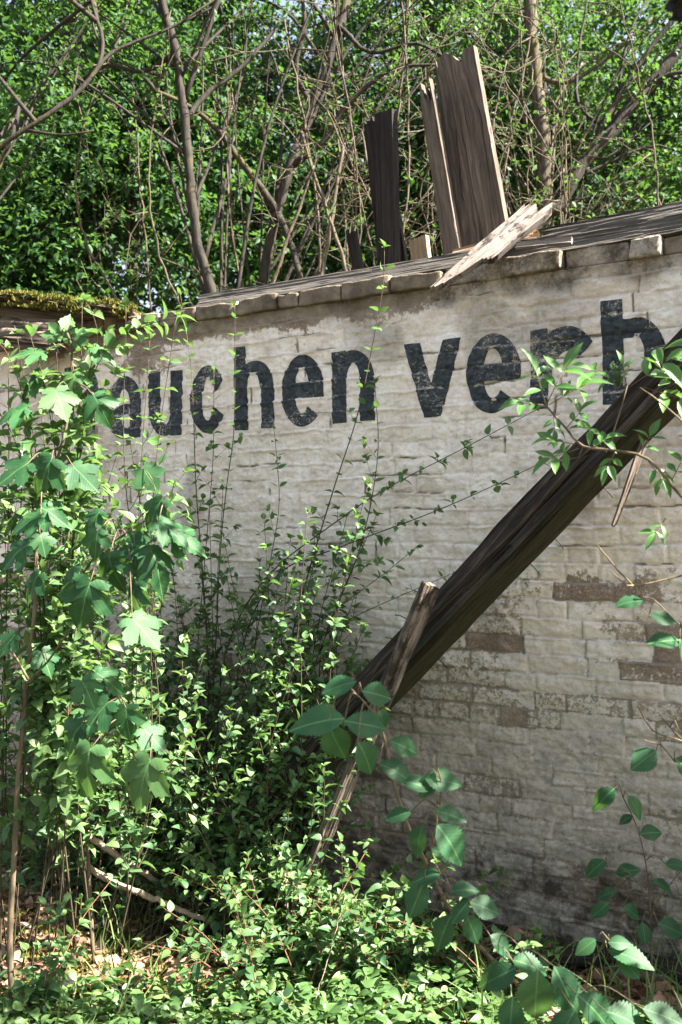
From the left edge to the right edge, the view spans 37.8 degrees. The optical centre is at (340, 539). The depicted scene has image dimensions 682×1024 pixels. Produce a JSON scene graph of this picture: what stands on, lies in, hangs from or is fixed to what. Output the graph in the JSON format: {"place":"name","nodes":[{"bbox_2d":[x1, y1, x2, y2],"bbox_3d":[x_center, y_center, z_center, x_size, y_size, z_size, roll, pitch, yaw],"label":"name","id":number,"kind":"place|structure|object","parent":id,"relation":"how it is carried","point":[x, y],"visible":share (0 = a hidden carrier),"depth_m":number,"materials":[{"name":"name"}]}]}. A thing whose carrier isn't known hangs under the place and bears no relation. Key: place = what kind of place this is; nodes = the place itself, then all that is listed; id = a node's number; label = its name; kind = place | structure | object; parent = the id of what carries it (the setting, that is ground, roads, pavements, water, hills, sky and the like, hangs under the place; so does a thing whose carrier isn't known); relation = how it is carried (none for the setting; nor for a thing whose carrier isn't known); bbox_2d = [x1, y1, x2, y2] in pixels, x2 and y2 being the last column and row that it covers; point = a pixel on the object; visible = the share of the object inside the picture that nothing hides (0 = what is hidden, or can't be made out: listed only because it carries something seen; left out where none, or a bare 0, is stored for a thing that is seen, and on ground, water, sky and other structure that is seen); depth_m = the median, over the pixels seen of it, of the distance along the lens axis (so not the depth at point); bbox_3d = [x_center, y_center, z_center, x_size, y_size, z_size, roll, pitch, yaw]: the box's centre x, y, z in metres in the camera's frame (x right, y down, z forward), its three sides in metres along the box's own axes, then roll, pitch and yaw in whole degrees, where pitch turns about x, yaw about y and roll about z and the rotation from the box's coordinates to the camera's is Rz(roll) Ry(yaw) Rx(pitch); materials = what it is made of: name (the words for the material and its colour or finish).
{"place":"outdoors","nodes":[
{"label":"outdoors","id":0,"kind":"place"},
{"bbox_2d":[0,839,681,1023],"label":"ground","id":1,"kind":"structure","parent":0,"point":[615,996],"depth_m":3.96,"materials":[{"name":"brown plant"}]},
{"bbox_2d":[0,339,56,972],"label":"dogwood shrub","id":2,"kind":"object","parent":1,"relation":"on","point":[7,807],"visible":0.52,"depth_m":3.68,"materials":[{"name":"green plant"}]},
{"bbox_2d":[0,873,119,1014],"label":"dogwood","id":3,"kind":"object","parent":1,"relation":"on","point":[52,991],"visible":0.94,"depth_m":3.49,"materials":[{"name":"green plant"}]},
{"bbox_2d":[0,743,119,912],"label":"dogwood shrub","id":4,"kind":"object","parent":1,"relation":"on","point":[30,875],"visible":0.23,"depth_m":4.81,"materials":[{"name":"green plant"}]},
{"bbox_2d":[0,314,120,999],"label":"maple sapling","id":5,"kind":"object","parent":1,"relation":"on","point":[44,466],"visible":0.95,"depth_m":3.34,"materials":[{"name":"green plant"}]},
{"bbox_2d":[0,292,121,954],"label":"dogwood shrub","id":6,"kind":"object","parent":1,"relation":"on","point":[101,831],"visible":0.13,"depth_m":3.86,"materials":[{"name":"green plant"}]},
{"bbox_2d":[0,0,127,325],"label":"tree","id":7,"kind":"object","parent":1,"relation":"on","point":[6,44],"visible":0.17,"depth_m":10.18,"materials":[{"name":"green plant"}]},
{"bbox_2d":[0,404,131,894],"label":"dogwood shrub","id":8,"kind":"object","parent":1,"relation":"on","point":[82,651],"visible":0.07,"depth_m":4.97,"materials":[{"name":"green plant"}]},
{"bbox_2d":[0,0,141,325],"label":"tree","id":9,"kind":"object","parent":1,"relation":"on","point":[72,20],"visible":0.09,"depth_m":11.05,"materials":[{"name":"green plant"}]},
{"bbox_2d":[3,422,178,929],"bbox_3d":[-1.284,0.521,4.959,0.774,2.339,1.209,0,0,-44],"label":"dogwood shrub","id":10,"kind":"object","parent":1,"relation":"on","point":[73,839],"visible":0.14,"depth_m":4.61,"materials":[{"name":"green plant"}]},
{"bbox_2d":[0,728,190,903],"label":"dogwood shrub","id":11,"kind":"object","parent":1,"relation":"on","point":[73,877],"visible":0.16,"depth_m":4.74,"materials":[{"name":"green plant"}]},
{"bbox_2d":[0,295,196,967],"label":"dogwood shrub","id":12,"kind":"object","parent":1,"relation":"on","point":[62,792],"visible":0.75,"depth_m":3.51,"materials":[{"name":"green plant"}]},
{"bbox_2d":[24,712,176,900],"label":"dogwood shrub","id":13,"kind":"object","parent":1,"relation":"on","point":[112,869],"visible":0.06,"depth_m":4.75,"materials":[{"name":"green plant"}]},
{"bbox_2d":[0,0,213,284],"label":"tree","id":14,"kind":"object","parent":1,"relation":"on","point":[17,131],"visible":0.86,"depth_m":7.36,"materials":[{"name":"green plant"}]},
{"bbox_2d":[24,782,203,910],"bbox_3d":[-0.960,1.306,4.233,0.793,0.683,0.112,0,0,-31],"label":"fallen stick","id":15,"kind":"object","parent":1,"relation":"on","point":[115,854],"visible":0.3,"depth_m":4.25,"materials":[{"name":"brown wood"}]},
{"bbox_2d":[51,653,206,946],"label":"dogwood shrub","id":16,"kind":"object","parent":1,"relation":"on","point":[120,912],"visible":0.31,"depth_m":4.32,"materials":[{"name":"green plant"}]},
{"bbox_2d":[0,0,261,312],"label":"tree","id":17,"kind":"object","parent":1,"relation":"on","point":[55,45],"visible":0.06,"depth_m":12.52,"materials":[{"name":"green plant"}]},
{"bbox_2d":[56,343,207,954],"bbox_3d":[-0.839,0.498,3.393,0.436,2.378,1.207,0,0,-34],"label":"maple sapling","id":18,"kind":"object","parent":1,"relation":"on","point":[82,592],"visible":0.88,"depth_m":3.05,"materials":[{"name":"green plant"}]},
{"bbox_2d":[49,437,239,919],"bbox_3d":[-1.074,0.563,4.940,0.695,2.248,1.355,0,0,-33],"label":"dogwood shrub","id":19,"kind":"object","parent":1,"relation":"on","point":[210,708],"visible":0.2,"depth_m":4.66,"materials":[{"name":"green plant"}]},
{"bbox_2d":[31,0,266,312],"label":"thicket shrub","id":20,"kind":"object","parent":1,"relation":"on","point":[100,173],"visible":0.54,"depth_m":7.20,"materials":[{"name":"brown plant"}]},
{"bbox_2d":[0,0,303,327],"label":"tree","id":21,"kind":"object","parent":1,"relation":"on","point":[132,195],"visible":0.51,"depth_m":9.85,"materials":[{"name":"green plant"}]},
{"bbox_2d":[94,294,209,952],"bbox_3d":[-0.743,0.396,3.904,0.488,2.615,0.592,0,0,0],"label":"dogwood shrub","id":22,"kind":"object","parent":1,"relation":"on","point":[133,831],"visible":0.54,"depth_m":3.86,"materials":[{"name":"green plant"}]},
{"bbox_2d":[95,583,211,881],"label":"dogwood shrub","id":23,"kind":"object","parent":1,"relation":"on","point":[190,653],"visible":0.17,"depth_m":4.70,"materials":[{"name":"green plant"}]},
{"bbox_2d":[81,862,241,941],"bbox_3d":[-0.736,1.500,4.126,0.674,0.352,0.037,0,0,-4],"label":"fallen stick","id":24,"kind":"object","parent":1,"relation":"on","point":[97,873],"visible":0.7,"depth_m":4.11,"materials":[{"name":"wood"}]},
{"bbox_2d":[101,735,235,911],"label":"dogwood shrub","id":25,"kind":"object","parent":1,"relation":"on","point":[197,817],"visible":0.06,"depth_m":4.64,"materials":[{"name":"green plant"}]},
{"bbox_2d":[102,650,243,940],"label":"dogwood shrub","id":26,"kind":"object","parent":1,"relation":"on","point":[227,736],"visible":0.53,"depth_m":4.21,"materials":[{"name":"green plant"}]},
{"bbox_2d":[113,497,239,909],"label":"dogwood shrub","id":27,"kind":"object","parent":1,"relation":"on","point":[211,580],"visible":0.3,"depth_m":4.79,"materials":[{"name":"green plant"}]},
{"bbox_2d":[125,287,243,895],"bbox_3d":[-0.826,0.213,4.876,0.827,2.949,0.399,0,0,43],"label":"dogwood shrub","id":28,"kind":"object","parent":1,"relation":"on","point":[210,446],"visible":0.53,"depth_m":4.81,"materials":[{"name":"green plant"}]},
{"bbox_2d":[126,671,269,948],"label":"dogwood shrub","id":29,"kind":"object","parent":1,"relation":"on","point":[182,896],"visible":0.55,"depth_m":4.19,"materials":[{"name":"green plant"}]},
{"bbox_2d":[0,0,401,294],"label":"tree","id":30,"kind":"object","parent":1,"relation":"on","point":[192,209],"visible":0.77,"depth_m":7.16,"materials":[{"name":"brown plant"}]},
{"bbox_2d":[124,831,297,944],"bbox_3d":[-0.506,1.461,4.202,0.901,0.478,0.359,0,0,36],"label":"dogwood","id":31,"kind":"object","parent":1,"relation":"on","point":[215,926],"visible":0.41,"depth_m":4.13,"materials":[{"name":"green plant"}]},
{"bbox_2d":[110,672,323,939],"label":"dogwood shrub","id":32,"kind":"object","parent":1,"relation":"on","point":[296,784],"visible":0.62,"depth_m":4.16,"materials":[{"name":"green plant"}]},
{"bbox_2d":[93,523,344,882],"bbox_3d":[-0.746,0.802,4.762,1.600,1.762,0.546,0,0,32],"label":"dogwood shrub","id":33,"kind":"object","parent":1,"relation":"on","point":[253,602],"visible":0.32,"depth_m":4.59,"materials":[{"name":"green plant"}]},
{"bbox_2d":[134,872,310,1014],"bbox_3d":[-0.373,1.485,3.516,0.541,0.455,0.589,0,0,-34],"label":"dogwood","id":34,"kind":"object","parent":1,"relation":"on","point":[259,954],"visible":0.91,"depth_m":3.53,"materials":[{"name":"green plant"}]},
{"bbox_2d":[159,503,308,930],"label":"dogwood shrub","id":35,"kind":"object","parent":1,"relation":"on","point":[283,625],"visible":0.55,"depth_m":4.52,"materials":[{"name":"green plant"}]},
{"bbox_2d":[178,849,299,971],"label":"dogwood","id":36,"kind":"object","parent":1,"relation":"on","point":[226,888],"visible":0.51,"depth_m":3.89,"materials":[{"name":"green plant"}]},
{"bbox_2d":[162,830,327,950],"bbox_3d":[-0.376,1.449,4.118,0.732,0.516,0.315,0,0,-21],"label":"dogwood","id":37,"kind":"object","parent":1,"relation":"on","point":[195,873],"visible":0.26,"depth_m":4.04,"materials":[{"name":"green plant"}]},
{"bbox_2d":[84,0,411,284],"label":"tree","id":38,"kind":"object","parent":1,"relation":"on","point":[239,40],"visible":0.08,"depth_m":13.56,"materials":[{"name":"green plant"}]},
{"bbox_2d":[71,0,426,312],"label":"tree","id":39,"kind":"object","parent":1,"relation":"on","point":[290,199],"visible":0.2,"depth_m":10.78,"materials":[{"name":"green plant"}]},
{"bbox_2d":[159,0,378,294],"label":"thicket shrub","id":40,"kind":"object","parent":1,"relation":"on","point":[306,126],"visible":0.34,"depth_m":7.06,"materials":[{"name":"brown plant"}]},
{"bbox_2d":[179,648,390,935],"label":"dogwood shrub","id":41,"kind":"object","parent":1,"relation":"on","point":[319,780],"visible":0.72,"depth_m":4.08,"materials":[{"name":"green plant"}]},
{"bbox_2d":[87,625,271,859],"bbox_3d":[-0.661,0.936,4.306,1.039,1.149,0.061,0,0,14],"label":"fallen stick","id":42,"kind":"object","parent":41,"relation":"on","point":[200,792],"visible":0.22,"depth_m":4.29,"materials":[{"name":"brown wood"}]},
{"bbox_2d":[191,484,384,923],"bbox_3d":[-0.285,0.712,4.530,1.070,1.970,0.535,0,0,20],"label":"dogwood shrub","id":43,"kind":"object","parent":1,"relation":"on","point":[332,604],"visible":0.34,"depth_m":4.45,"materials":[{"name":"green plant"}]},
{"bbox_2d":[223,507,363,924],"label":"dogwood shrub","id":44,"kind":"object","parent":1,"relation":"on","point":[305,635],"visible":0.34,"depth_m":4.31,"materials":[{"name":"green plant"}]},
{"bbox_2d":[218,475,371,907],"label":"dogwood shrub","id":45,"kind":"object","parent":1,"relation":"on","point":[311,584],"visible":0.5,"depth_m":4.41,"materials":[{"name":"green plant"}]},
{"bbox_2d":[209,239,394,907],"bbox_3d":[-0.179,0.189,4.518,0.894,3.000,0.357,0,0,28],"label":"dogwood shrub","id":46,"kind":"object","parent":1,"relation":"on","point":[362,521],"visible":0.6,"depth_m":4.47,"materials":[{"name":"green plant"}]},
{"bbox_2d":[233,849,413,990],"bbox_3d":[-0.068,1.455,3.707,0.659,0.502,0.258,0,0,-28],"label":"dogwood","id":47,"kind":"object","parent":1,"relation":"on","point":[326,935],"visible":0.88,"depth_m":3.69,"materials":[{"name":"green plant"}]},
{"bbox_2d":[253,870,398,969],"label":"dogwood","id":48,"kind":"object","parent":1,"relation":"on","point":[341,950],"visible":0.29,"depth_m":3.86,"materials":[{"name":"green plant"}]},
{"bbox_2d":[0,912,655,1023],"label":"ground herbs","id":49,"kind":"object","parent":1,"relation":"on","point":[333,1005],"visible":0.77,"depth_m":3.49,"materials":[{"name":"green plant"}]},
{"bbox_2d":[144,0,524,286],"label":"shrub","id":50,"kind":"object","parent":1,"relation":"on","point":[269,250],"visible":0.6,"depth_m":7.47,"materials":[{"name":"brown plant"}]},
{"bbox_2d":[257,831,413,949],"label":"dogwood","id":51,"kind":"object","parent":1,"relation":"on","point":[396,869],"visible":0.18,"depth_m":4.03,"materials":[{"name":"green plant"}]},
{"bbox_2d":[220,855,451,976],"bbox_3d":[-0.033,1.467,3.800,0.865,0.462,0.387,0,0,-24],"label":"dogwood","id":52,"kind":"object","parent":1,"relation":"on","point":[304,900],"visible":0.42,"depth_m":3.77,"materials":[{"name":"green plant"}]},
{"bbox_2d":[0,235,681,960],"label":"brick wall","id":53,"kind":"structure","parent":1,"relation":"on","point":[520,717],"depth_m":4.31,"materials":[{"name":"brick"}]},
{"bbox_2d":[0,288,142,353],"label":"rotten roof edge","id":54,"kind":"object","parent":53,"relation":"on","point":[25,307],"visible":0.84,"depth_m":5.25,"materials":[{"name":"green plant"}]},
{"bbox_2d":[194,250,470,308],"bbox_3d":[-0.058,-1.211,4.698,1.583,0.087,0.052,-1,-29,31],"label":"roof plank","id":55,"kind":"object","parent":53,"relation":"on","point":[443,263],"visible":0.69,"depth_m":4.67,"materials":[{"name":"grey wood"}]},
{"bbox_2d":[346,229,363,269],"bbox_3d":[0.101,-1.254,4.876,0.077,0.552,0.033,-12,0,37],"label":"broken board","id":56,"kind":"object","parent":53,"relation":"on","point":[355,253],"visible":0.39,"depth_m":4.87,"materials":[{"name":"brown wood"}]},
{"bbox_2d":[363,116,376,246],"bbox_3d":[0.200,-1.567,4.918,0.179,1.040,0.065,0,0,-3],"label":"broken board","id":57,"kind":"object","parent":53,"relation":"on","point":[369,129],"visible":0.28,"depth_m":4.92,"materials":[{"name":"brown wood"}]},
{"bbox_2d":[374,108,400,265],"bbox_3d":[0.230,-1.558,4.860,0.108,1.054,0.062,-1,0,38],"label":"broken board","id":58,"kind":"object","parent":53,"relation":"on","point":[387,181],"visible":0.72,"depth_m":4.84,"materials":[{"name":"brown wood"}]},
{"bbox_2d":[400,211,407,261],"bbox_3d":[0.312,-1.335,4.897,0.074,0.594,0.033,-7,0,37],"label":"broken board","id":59,"kind":"object","parent":53,"relation":"on","point":[403,251],"visible":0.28,"depth_m":4.88,"materials":[{"name":"brown wood"}]},
{"bbox_2d":[409,235,430,259],"bbox_3d":[0.365,-1.282,4.518,0.092,0.183,0.046,-9,0,37],"label":"broken board","id":60,"kind":"object","parent":53,"relation":"on","point":[420,247],"visible":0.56,"depth_m":4.50,"materials":[{"name":"beige wood"}]},
{"bbox_2d":[420,78,461,254],"bbox_3d":[0.488,-1.632,4.721,0.094,1.101,0.047,-9,0,37],"label":"broken board","id":61,"kind":"object","parent":53,"relation":"on","point":[446,207],"visible":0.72,"depth_m":4.71,"materials":[{"name":"brown wood"}]},
{"bbox_2d":[435,62,462,246],"bbox_3d":[0.588,-1.714,4.799,0.126,1.219,0.046,-9,0,37],"label":"broken board","id":62,"kind":"object","parent":53,"relation":"on","point":[442,115],"visible":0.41,"depth_m":4.82,"materials":[{"name":"brown wood"}]},
{"bbox_2d":[436,45,507,246],"bbox_3d":[0.643,-1.720,4.716,0.253,1.237,0.054,-9,0,37],"label":"broken board","id":63,"kind":"object","parent":53,"relation":"on","point":[480,199],"visible":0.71,"depth_m":4.70,"materials":[{"name":"brown wood"}]},
{"bbox_2d":[430,203,552,292],"bbox_3d":[0.636,-1.215,4.149,0.116,0.646,0.045,43,-12,29],"label":"splintered plank","id":64,"kind":"object","parent":53,"relation":"on","point":[502,239],"visible":1,"depth_m":4.14,"materials":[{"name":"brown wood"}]},
{"bbox_2d":[453,228,538,252],"bbox_3d":[0.677,-1.282,4.391,0.406,0.101,0.042,-10,-36,25],"label":"roof plank","id":65,"kind":"object","parent":53,"relation":"on","point":[534,234],"visible":0.06,"depth_m":4.44,"materials":[{"name":"beige wood"}]},
{"bbox_2d":[515,236,572,249],"bbox_3d":[0.827,-1.211,4.067,0.242,0.027,0.034,5,-14,31],"label":"wood strip","id":66,"kind":"object","parent":53,"relation":"on","point":[549,242],"visible":1,"depth_m":4.06,"materials":[{"name":"wood"}]},
{"bbox_2d":[500,212,681,258],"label":"roof plank","id":67,"kind":"object","parent":53,"relation":"on","point":[666,226],"visible":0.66,"depth_m":3.99,"materials":[{"name":"wood"}]},
{"bbox_2d":[538,201,681,236],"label":"roof plank","id":68,"kind":"object","parent":67,"relation":"on","point":[660,210],"visible":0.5,"depth_m":4.06,"materials":[{"name":"grey wood"}]},
{"bbox_2d":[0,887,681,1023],"bbox_3d":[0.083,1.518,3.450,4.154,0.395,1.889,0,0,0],"label":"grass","id":69,"kind":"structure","parent":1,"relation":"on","point":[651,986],"depth_m":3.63,"materials":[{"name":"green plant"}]},
{"bbox_2d":[0,0,681,326],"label":"woodland","id":70,"kind":"object","parent":1,"relation":"on","point":[255,43],"depth_m":19.99,"materials":[{"name":"green plant"}]},
{"bbox_2d":[278,580,439,941],"bbox_3d":[0.030,0.906,3.973,0.110,1.630,0.066,19,10,-17],"label":"prop plank","id":71,"kind":"object","parent":1,"relation":"on","point":[425,598],"visible":0.61,"depth_m":3.89,"materials":[{"name":"brown wood"}]},
{"bbox_2d":[269,848,466,977],"bbox_3d":[0.115,1.439,3.823,0.606,0.514,0.523,0,0,-43],"label":"dogwood","id":72,"kind":"object","parent":1,"relation":"on","point":[378,956],"visible":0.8,"depth_m":3.70,"materials":[{"name":"green plant"}]},
{"bbox_2d":[296,821,452,942],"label":"dogwood","id":73,"kind":"object","parent":1,"relation":"on","point":[420,864],"visible":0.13,"depth_m":4.18,"materials":[{"name":"green plant"}]},
{"bbox_2d":[278,872,471,980],"bbox_3d":[0.178,1.484,3.855,0.835,0.411,0.322,0,0,15],"label":"dogwood","id":74,"kind":"object","parent":1,"relation":"on","point":[413,932],"visible":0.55,"depth_m":3.80,"materials":[{"name":"green plant"}]},
{"bbox_2d":[248,0,506,272],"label":"thicket shrub","id":75,"kind":"object","parent":1,"relation":"on","point":[328,106],"visible":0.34,"depth_m":7.45,"materials":[{"name":"brown plant"}]},
{"bbox_2d":[247,61,512,283],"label":"thicket shrub","id":76,"kind":"object","parent":1,"relation":"on","point":[330,231],"visible":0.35,"depth_m":6.88,"materials":[{"name":"brown plant"}]},
{"bbox_2d":[205,405,570,807],"bbox_3d":[0.147,0.567,4.444,1.805,2.226,0.396,0,0,24],"label":"dogwood shrub","id":77,"kind":"object","parent":1,"relation":"on","point":[391,484],"visible":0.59,"depth_m":4.43,"materials":[{"name":"green plant"}]},
{"bbox_2d":[310,0,511,247],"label":"tree","id":78,"kind":"object","parent":1,"relation":"on","point":[413,194],"visible":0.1,"depth_m":11.56,"materials":[{"name":"brown plant"}]},
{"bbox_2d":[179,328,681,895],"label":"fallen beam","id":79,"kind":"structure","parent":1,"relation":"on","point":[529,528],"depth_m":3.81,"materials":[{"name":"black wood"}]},
{"bbox_2d":[611,438,648,526],"bbox_3d":[1.039,-0.205,3.597,0.031,0.337,0.031,21,0,-14],"label":"hanging splinter","id":80,"kind":"object","parent":79,"relation":"hanging from","point":[634,468],"visible":0.94,"depth_m":3.59,"materials":[{"name":"brown wood"}]},
{"bbox_2d":[275,0,597,272],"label":"tree","id":81,"kind":"object","parent":1,"relation":"on","point":[416,99],"visible":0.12,"depth_m":11.30,"materials":[{"name":"green plant"}]},
{"bbox_2d":[331,865,541,984],"bbox_3d":[0.344,1.504,3.828,0.789,0.401,0.434,0,0,0],"label":"dogwood","id":82,"kind":"object","parent":1,"relation":"on","point":[483,888],"visible":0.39,"depth_m":3.82,"materials":[{"name":"green plant"}]},
{"bbox_2d":[387,903,507,937],"bbox_3d":[0.442,1.635,4.251,0.542,0.044,0.101,-1,10,31],"label":"old plank","id":83,"kind":"object","parent":1,"relation":"on","point":[498,926],"visible":0.14,"depth_m":4.18,"materials":[{"name":"brown wood"}]},
{"bbox_2d":[283,0,625,256],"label":"tree","id":84,"kind":"object","parent":1,"relation":"on","point":[417,14],"visible":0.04,"depth_m":14.01,"materials":[{"name":"green plant"}]},
{"bbox_2d":[373,910,562,997],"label":"dogwood","id":85,"kind":"object","parent":1,"relation":"on","point":[521,975],"visible":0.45,"depth_m":3.63,"materials":[{"name":"green plant"}]},
{"bbox_2d":[289,673,681,1023],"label":"elm sapling","id":86,"kind":"object","parent":1,"relation":"on","point":[538,995],"visible":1,"depth_m":2.52,"materials":[{"name":"green plant"}]},
{"bbox_2d":[323,0,681,235],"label":"tree","id":87,"kind":"object","parent":1,"relation":"on","point":[545,171],"visible":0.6,"depth_m":9.79,"materials":[{"name":"green plant"}]},
{"bbox_2d":[331,0,681,265],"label":"thicket shrub","id":88,"kind":"object","parent":1,"relation":"on","point":[405,219],"visible":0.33,"depth_m":7.13,"materials":[{"name":"brown plant"}]},
{"bbox_2d":[362,0,667,255],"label":"thicket shrub","id":89,"kind":"object","parent":1,"relation":"on","point":[525,126],"visible":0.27,"depth_m":7.44,"materials":[{"name":"brown plant"}]},
{"bbox_2d":[462,938,600,968],"bbox_3d":[0.762,1.643,3.966,0.551,0.043,0.111,3,-7,14],"label":"old plank","id":90,"kind":"object","parent":1,"relation":"on","point":[466,943],"visible":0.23,"depth_m":3.98,"materials":[{"name":"brown wood"}]},
{"bbox_2d":[475,944,605,966],"bbox_3d":[0.783,1.633,3.912,0.520,0.042,0.092,-1,4,5],"label":"old plank","id":91,"kind":"object","parent":1,"relation":"on","point":[568,951],"visible":0.42,"depth_m":3.87,"materials":[{"name":"brown wood"}]},
{"bbox_2d":[411,7,681,224],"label":"tree","id":92,"kind":"object","parent":1,"relation":"on","point":[574,129],"visible":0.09,"depth_m":11.27,"materials":[{"name":"green plant"}]},
{"bbox_2d":[498,0,681,236],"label":"tree","id":93,"kind":"object","parent":1,"relation":"on","point":[660,73],"visible":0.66,"depth_m":8.60,"materials":[{"name":"green plant"}]},
{"bbox_2d":[498,339,681,549],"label":"elder bush","id":94,"kind":"object","parent":1,"relation":"on","point":[673,371],"visible":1,"depth_m":2.84,"materials":[{"name":"green plant"}]},
{"bbox_2d":[508,0,681,215],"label":"tree","id":95,"kind":"object","parent":1,"relation":"on","point":[607,24],"visible":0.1,"depth_m":15.19,"materials":[{"name":"green plant"}]},
{"bbox_2d":[575,931,654,991],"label":"elm seedling","id":96,"kind":"object","parent":1,"relation":"on","point":[631,959],"visible":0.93,"depth_m":3.10,"materials":[{"name":"green plant"}]},
{"bbox_2d":[552,0,681,224],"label":"tree","id":97,"kind":"object","parent":1,"relation":"on","point":[664,141],"visible":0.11,"depth_m":12.19,"materials":[{"name":"green plant"}]},
{"bbox_2d":[574,941,681,984],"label":"old plank","id":98,"kind":"object","parent":1,"relation":"on","point":[659,962],"visible":0.37,"depth_m":3.81,"materials":[{"name":"brown wood"}]},
{"bbox_2d":[586,784,681,979],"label":"elm sprout","id":99,"kind":"object","parent":1,"relation":"on","point":[605,798],"visible":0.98,"depth_m":3.60,"materials":[{"name":"green plant"}]},
{"bbox_2d":[596,545,681,776],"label":"elm bush","id":100,"kind":"object","parent":1,"relation":"on","point":[644,759],"visible":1,"depth_m":2.75,"materials":[{"name":"green plant"}]},
{"bbox_2d":[664,0,681,30],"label":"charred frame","id":101,"kind":"object","parent":1,"relation":"on","point":[674,7],"visible":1,"depth_m":2.18,"materials":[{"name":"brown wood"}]},
{"bbox_2d":[2,0,681,312],"label":"sky","id":102,"kind":"structure","parent":0,"point":[283,3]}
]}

